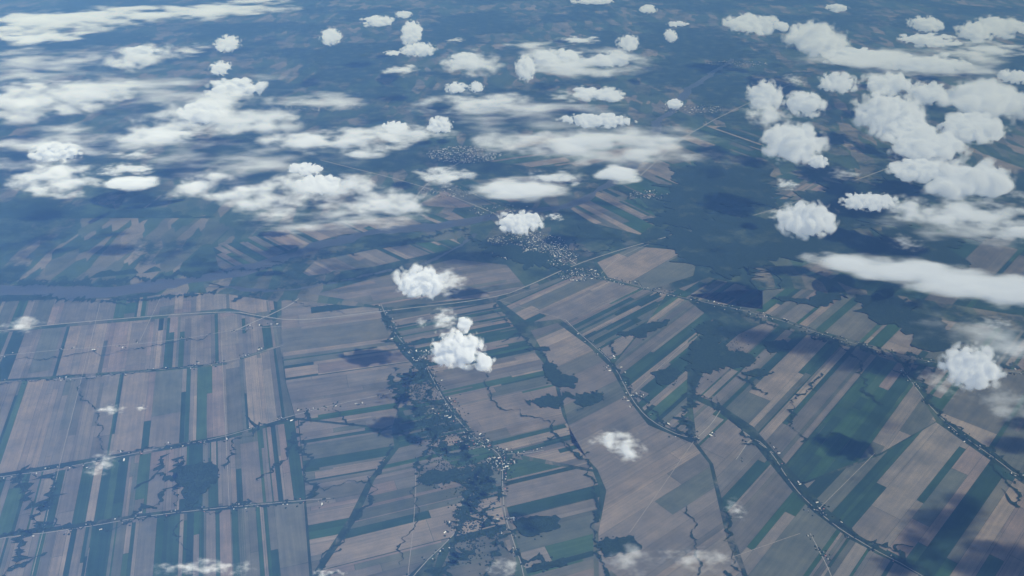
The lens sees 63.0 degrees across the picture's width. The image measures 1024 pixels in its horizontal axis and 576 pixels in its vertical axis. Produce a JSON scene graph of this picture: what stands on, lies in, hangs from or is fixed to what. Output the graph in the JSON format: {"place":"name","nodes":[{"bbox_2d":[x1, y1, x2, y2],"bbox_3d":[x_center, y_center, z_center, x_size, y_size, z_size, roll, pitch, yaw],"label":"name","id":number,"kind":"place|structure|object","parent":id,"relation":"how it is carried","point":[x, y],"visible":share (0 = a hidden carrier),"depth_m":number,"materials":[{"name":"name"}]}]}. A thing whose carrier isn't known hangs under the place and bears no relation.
{"place":"outdoors","nodes":[
{"label":"outdoors","id":0,"kind":"place"},
{"bbox_2d":[0,197,227,286],"bbox_3d":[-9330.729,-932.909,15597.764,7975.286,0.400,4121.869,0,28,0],"label":"river bank meadow","id":1,"kind":"structure","parent":0,"point":[38,208],"depth_m":16633.22,"materials":[{"name":"green plant"}]},
{"bbox_2d":[0,59,733,300],"bbox_3d":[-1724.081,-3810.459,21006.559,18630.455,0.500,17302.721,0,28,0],"label":"river","id":2,"kind":"structure","parent":0,"point":[69,292],"depth_m":14896.70,"materials":[{"name":"liquid"}]},
{"bbox_2d":[32,288,874,574],"bbox_3d":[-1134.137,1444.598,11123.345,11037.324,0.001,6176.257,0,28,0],"label":"farm lane","id":3,"kind":"structure","parent":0,"point":[415,469],"depth_m":9824.79,"materials":[{"name":"brown soil"}]},
{"bbox_2d":[0,80,1022,575],"bbox_3d":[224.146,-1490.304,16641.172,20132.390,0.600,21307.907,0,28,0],"label":"road","id":4,"kind":"structure","parent":0,"point":[430,374],"depth_m":12400.86,"materials":[{"name":"grey asphalt"}]},
{"bbox_2d":[0,125,1023,575],"bbox_3d":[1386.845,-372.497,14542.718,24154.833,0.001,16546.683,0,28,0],"label":"farm fields","id":5,"kind":"structure","parent":0,"point":[986,407],"depth_m":10735.69,"materials":[{"name":"soil"}]},
{"bbox_2d":[175,462,218,508],"bbox_3d":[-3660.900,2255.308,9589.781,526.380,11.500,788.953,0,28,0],"label":"woodland","id":6,"kind":"object","parent":5,"relation":"on","point":[194,481],"visible":1,"depth_m":9655.48,"materials":[{"name":"green plant"}]},
{"bbox_2d":[418,466,481,484],"bbox_3d":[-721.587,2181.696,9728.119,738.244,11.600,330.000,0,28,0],"label":"woodland","id":7,"kind":"object","parent":5,"relation":"on","point":[431,477],"visible":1,"depth_m":9716.48,"materials":[{"name":"green plant"}]},
{"bbox_2d":[513,515,560,536],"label":"woodland","id":8,"kind":"object","parent":5,"relation":"on","point":[532,526],"visible":1,"depth_m":9015.95,"materials":[{"name":"green plant"}]},
{"bbox_2d":[524,346,549,350],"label":"woodland","id":9,"kind":"object","parent":5,"relation":"on","point":[543,348],"visible":1,"depth_m":12161.67,"materials":[{"name":"green plant"}]},
{"bbox_2d":[532,396,565,408],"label":"woodland","id":10,"kind":"object","parent":5,"relation":"on","point":[548,401],"visible":1,"depth_m":11006.69,"materials":[{"name":"green plant"}]},
{"bbox_2d":[532,557,567,571],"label":"woodland","id":11,"kind":"object","parent":5,"relation":"on","point":[561,562],"visible":1,"depth_m":8515.34,"materials":[{"name":"green plant"}]},
{"bbox_2d":[543,362,577,388],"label":"woodland","id":12,"kind":"object","parent":5,"relation":"on","point":[553,375],"visible":1,"depth_m":11500.87,"materials":[{"name":"green plant"}]},
{"bbox_2d":[573,392,603,406],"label":"woodland","id":13,"kind":"object","parent":5,"relation":"on","point":[584,400],"visible":1,"depth_m":11046.14,"materials":[{"name":"green plant"}]},
{"bbox_2d":[567,225,624,254],"bbox_3d":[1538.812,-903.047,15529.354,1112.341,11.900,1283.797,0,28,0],"label":"woodland","id":14,"kind":"object","parent":5,"relation":"on","point":[584,232],"visible":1,"depth_m":15670.95,"materials":[{"name":"green plant"}]},
{"bbox_2d":[598,535,641,557],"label":"woodland","id":15,"kind":"object","parent":5,"relation":"on","point":[609,547],"visible":1,"depth_m":8745.81,"materials":[{"name":"green plant"}]},
{"bbox_2d":[617,319,669,337],"bbox_3d":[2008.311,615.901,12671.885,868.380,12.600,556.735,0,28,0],"label":"woodland","id":16,"kind":"object","parent":5,"relation":"on","point":[641,330],"visible":1,"depth_m":12635.98,"materials":[{"name":"green plant"}]},
{"bbox_2d":[650,367,681,385],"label":"woodland","id":17,"kind":"object","parent":5,"relation":"on","point":[667,376],"visible":1,"depth_m":11543.25,"materials":[{"name":"green plant"}]},
{"bbox_2d":[643,159,791,228],"bbox_3d":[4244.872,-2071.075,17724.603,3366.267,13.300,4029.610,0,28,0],"label":"woodland","id":18,"kind":"object","parent":5,"relation":"on","point":[700,191],"visible":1,"depth_m":17650.90,"materials":[{"name":"green plant"}]},
{"bbox_2d":[679,320,756,374],"bbox_3d":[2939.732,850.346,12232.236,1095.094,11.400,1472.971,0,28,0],"label":"woodland","id":19,"kind":"object","parent":5,"relation":"on","point":[708,353],"visible":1,"depth_m":11996.01,"materials":[{"name":"green plant"}]},
{"bbox_2d":[742,368,772,377],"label":"woodland","id":20,"kind":"object","parent":5,"relation":"on","point":[757,372],"visible":1,"depth_m":11585.95,"materials":[{"name":"green plant"}]},
{"bbox_2d":[764,340,791,352],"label":"woodland","id":21,"kind":"object","parent":5,"relation":"on","point":[776,346],"visible":1,"depth_m":12209.51,"materials":[{"name":"green plant"}]},
{"bbox_2d":[642,173,932,290],"bbox_3d":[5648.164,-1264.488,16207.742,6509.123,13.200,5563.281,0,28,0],"label":"woodland","id":22,"kind":"object","parent":5,"relation":"on","point":[726,246],"visible":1,"depth_m":15952.99,"materials":[{"name":"green plant"}]},
{"bbox_2d":[771,286,847,307],"bbox_3d":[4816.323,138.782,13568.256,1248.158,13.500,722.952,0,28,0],"label":"woodland","id":23,"kind":"object","parent":5,"relation":"on","point":[820,298],"visible":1,"depth_m":13495.81,"materials":[{"name":"green plant"}]},
{"bbox_2d":[802,223,1014,278],"bbox_3d":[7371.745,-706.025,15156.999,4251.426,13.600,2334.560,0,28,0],"label":"woodland","id":24,"kind":"object","parent":5,"relation":"on","point":[901,245],"visible":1,"depth_m":15163.44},
{"bbox_2d":[853,293,970,353],"bbox_3d":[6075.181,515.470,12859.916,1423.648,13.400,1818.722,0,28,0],"label":"woodland","id":25,"kind":"object","parent":5,"relation":"on","point":[930,333],"visible":1,"depth_m":12819.22,"materials":[{"name":"green plant"}]},
{"bbox_2d":[0,0,1023,575],"bbox_3d":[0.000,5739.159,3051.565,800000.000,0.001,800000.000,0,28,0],"label":"ground","id":26,"kind":"structure","parent":0,"point":[98,106],"depth_m":21913.27,"materials":[{"name":"brown soil"}]},
{"bbox_2d":[0,44,1022,575],"bbox_3d":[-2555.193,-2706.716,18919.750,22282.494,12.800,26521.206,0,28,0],"label":"roadside trees","id":27,"kind":"object","parent":26,"relation":"on","point":[494,464],"visible":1,"depth_m":11157.24,"materials":[{"name":"green plant"}]},
{"bbox_2d":[465,234,570,271],"bbox_3d":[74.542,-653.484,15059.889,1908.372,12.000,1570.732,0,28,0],"label":"woodland","id":28,"kind":"object","parent":26,"relation":"on","point":[527,259],"visible":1,"depth_m":14945.54,"materials":[{"name":"green plant"}]},
{"bbox_2d":[0,186,1023,575],"bbox_3d":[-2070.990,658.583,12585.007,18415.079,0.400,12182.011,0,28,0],"label":"creek side trees","id":29,"kind":"object","parent":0,"point":[484,480],"visible":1,"depth_m":10120.68,"materials":[{"name":"green plant"}]},
{"bbox_2d":[3,45,1023,478],"bbox_3d":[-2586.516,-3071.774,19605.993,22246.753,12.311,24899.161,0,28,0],"label":"distant town houses","id":30,"kind":"structure","parent":0,"point":[525,231],"depth_m":16654.58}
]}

